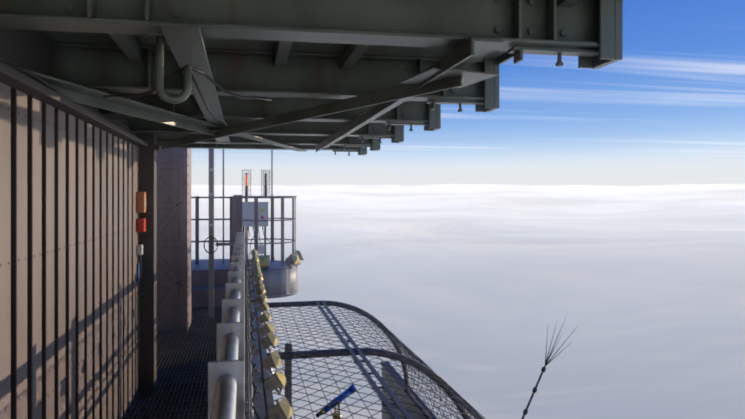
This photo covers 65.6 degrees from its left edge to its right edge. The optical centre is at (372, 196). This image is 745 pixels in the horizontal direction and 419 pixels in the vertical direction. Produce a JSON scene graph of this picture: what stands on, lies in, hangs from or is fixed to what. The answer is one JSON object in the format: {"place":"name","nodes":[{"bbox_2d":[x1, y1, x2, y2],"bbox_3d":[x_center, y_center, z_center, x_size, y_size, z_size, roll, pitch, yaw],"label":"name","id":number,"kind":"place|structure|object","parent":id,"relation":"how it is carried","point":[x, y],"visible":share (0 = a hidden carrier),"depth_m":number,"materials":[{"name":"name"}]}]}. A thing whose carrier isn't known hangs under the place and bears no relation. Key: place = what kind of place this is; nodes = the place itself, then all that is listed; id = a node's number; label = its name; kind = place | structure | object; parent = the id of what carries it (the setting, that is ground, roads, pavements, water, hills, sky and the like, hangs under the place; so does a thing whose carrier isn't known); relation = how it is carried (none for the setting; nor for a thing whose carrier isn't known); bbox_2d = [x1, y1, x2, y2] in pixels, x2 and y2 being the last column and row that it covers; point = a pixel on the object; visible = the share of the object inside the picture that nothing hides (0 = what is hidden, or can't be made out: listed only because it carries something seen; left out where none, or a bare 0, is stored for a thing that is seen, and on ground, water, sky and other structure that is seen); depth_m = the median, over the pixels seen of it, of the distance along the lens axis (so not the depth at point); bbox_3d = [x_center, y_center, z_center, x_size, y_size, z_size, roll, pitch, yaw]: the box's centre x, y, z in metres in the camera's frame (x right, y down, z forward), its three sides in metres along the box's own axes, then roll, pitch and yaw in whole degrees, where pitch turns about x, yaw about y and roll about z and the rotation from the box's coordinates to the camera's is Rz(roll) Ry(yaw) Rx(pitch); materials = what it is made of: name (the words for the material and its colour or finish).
{"place":"outdoors","nodes":[
{"label":"outdoors","id":0,"kind":"place"},
{"bbox_2d":[0,29,128,127],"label":"wall","id":1,"kind":"structure","parent":0,"point":[30,50],"depth_m":2.58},
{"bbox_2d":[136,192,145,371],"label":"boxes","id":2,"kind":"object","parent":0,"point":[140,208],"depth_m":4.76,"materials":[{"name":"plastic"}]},
{"bbox_2d":[125,315,250,418],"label":"floor","id":3,"kind":"structure","parent":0,"point":[205,412],"depth_m":5.20,"materials":[{"name":"grey metal"}]},
{"bbox_2d":[0,82,138,418],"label":"ribbed wall","id":4,"kind":"structure","parent":3,"relation":"attached to","point":[69,234],"depth_m":2.92,"materials":[{"name":"metal"}]},
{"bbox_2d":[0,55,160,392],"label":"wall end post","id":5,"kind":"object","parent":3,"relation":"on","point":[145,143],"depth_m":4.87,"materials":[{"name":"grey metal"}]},
{"bbox_2d":[157,148,190,331],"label":"concrete pillar","id":6,"kind":"structure","parent":3,"relation":"attached to","point":[173,239],"depth_m":7.06,"materials":[{"name":"paint"}]},
{"bbox_2d":[126,307,221,418],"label":"walkway grating","id":7,"kind":"object","parent":3,"relation":"on","point":[182,338],"visible":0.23,"depth_m":5.56,"materials":[{"name":"paint"}]},
{"bbox_2d":[191,259,229,307],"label":"parapet wall","id":8,"kind":"structure","parent":7,"relation":"on","point":[200,285],"depth_m":8.91,"materials":[{"name":"paint"}]},
{"bbox_2d":[191,196,232,263],"bbox_3d":[-3.073,0.559,9.679,1.525,1.140,0.079,0,0,-9],"label":"railing","id":9,"kind":"object","parent":8,"relation":"on","point":[196,219],"visible":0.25,"depth_m":9.70,"materials":[{"name":"metal"}]},
{"bbox_2d":[209,149,272,317],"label":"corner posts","id":10,"kind":"object","parent":8,"relation":"on","point":[211,232],"visible":0.52,"depth_m":7.86,"materials":[{"name":"grey metal"}]},
{"bbox_2d":[233,195,296,265],"bbox_3d":[-1.806,0.699,9.763,1.050,1.460,1.038,0,0,-12],"label":"balcony rail","id":11,"kind":"object","parent":8,"relation":"on","point":[237,213],"visible":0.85,"depth_m":9.37,"materials":[{"name":"grey metal"}]},
{"bbox_2d":[258,250,303,270],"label":"floodlights","id":12,"kind":"object","parent":11,"relation":"attached to","point":[291,259],"visible":0.85,"depth_m":9.42,"materials":[{"name":"beige metal"}]},
{"bbox_2d":[208,232,245,418],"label":"handrail","id":13,"kind":"object","parent":7,"relation":"on","point":[226,384],"visible":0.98,"depth_m":2.24,"materials":[{"name":"silver metal"}]},
{"bbox_2d":[245,249,293,418],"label":"floodlights","id":14,"kind":"object","parent":13,"relation":"attached to","point":[265,383],"visible":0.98,"depth_m":3.22,"materials":[{"name":"brown"}]},
{"bbox_2d":[245,240,252,418],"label":"cable","id":15,"kind":"object","parent":3,"relation":"attached to","point":[248,405],"visible":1,"depth_m":2.55,"materials":[{"name":"grey metal"}]},
{"bbox_2d":[0,0,623,155],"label":"steel roof structure","id":16,"kind":"object","parent":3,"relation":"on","point":[358,76],"visible":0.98,"depth_m":2.83,"materials":[{"name":"grey paint"}]},
{"bbox_2d":[0,32,271,135],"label":"pipes","id":17,"kind":"object","parent":16,"relation":"attached to","point":[161,80],"visible":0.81,"depth_m":1.95,"materials":[{"name":"grey metal"}]},
{"bbox_2d":[204,236,217,253],"bbox_3d":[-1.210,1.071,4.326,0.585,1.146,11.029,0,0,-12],"label":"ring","id":18,"kind":"object","parent":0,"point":[204,245],"visible":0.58,"depth_m":7.75,"materials":[{"name":"grey metal"}]},
{"bbox_2d":[242,169,274,259],"bbox_3d":[-1.948,0.332,9.643,0.612,1.595,0.530,0,0,-12],"label":"electrical equipment","id":19,"kind":"object","parent":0,"point":[247,210],"visible":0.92,"depth_m":9.72,"materials":[{"name":"grey metal"}]},
{"bbox_2d":[246,260,297,298],"bbox_3d":[-1.801,1.379,9.763,1.072,0.500,1.072,0,0,-12],"label":"round balcony base","id":20,"kind":"object","parent":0,"point":[279,281],"visible":0.52,"depth_m":9.36,"materials":[{"name":"grey metal"}]},
{"bbox_2d":[276,343,437,418],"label":"support beam","id":21,"kind":"structure","parent":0,"point":[399,397],"depth_m":9.61,"materials":[{"name":"grey metal"}]},
{"bbox_2d":[315,384,355,418],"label":"telescope","id":22,"kind":"object","parent":21,"relation":"on","point":[325,410],"visible":0.77,"depth_m":8.11,"materials":[{"name":"blue metal"}]},
{"bbox_2d":[261,300,480,418],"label":"cage frame","id":23,"kind":"object","parent":21,"relation":"on","point":[396,401],"visible":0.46,"depth_m":6.40,"materials":[{"name":"grey metal"}]},
{"bbox_2d":[263,301,484,418],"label":"safety net","id":24,"kind":"object","parent":23,"relation":"attached to","point":[409,351],"visible":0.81,"depth_m":6.12,"materials":[{"name":"grey metal"}]},
{"bbox_2d":[521,318,577,418],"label":"lightning rod","id":25,"kind":"object","parent":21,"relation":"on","point":[535,389],"visible":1,"depth_m":6.63,"materials":[{"name":"grey metal"}]},
{"bbox_2d":[191,184,744,418],"bbox_3d":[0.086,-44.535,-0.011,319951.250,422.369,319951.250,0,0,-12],"label":"cloud","id":26,"kind":"structure","parent":0,"point":[471,294],"depth_m":682.68,"materials":[{"name":"white"}]},
{"bbox_2d":[191,0,744,185],"label":"sky","id":27,"kind":"structure","parent":0,"point":[671,111],"materials":[{"name":"blue"}]}
]}

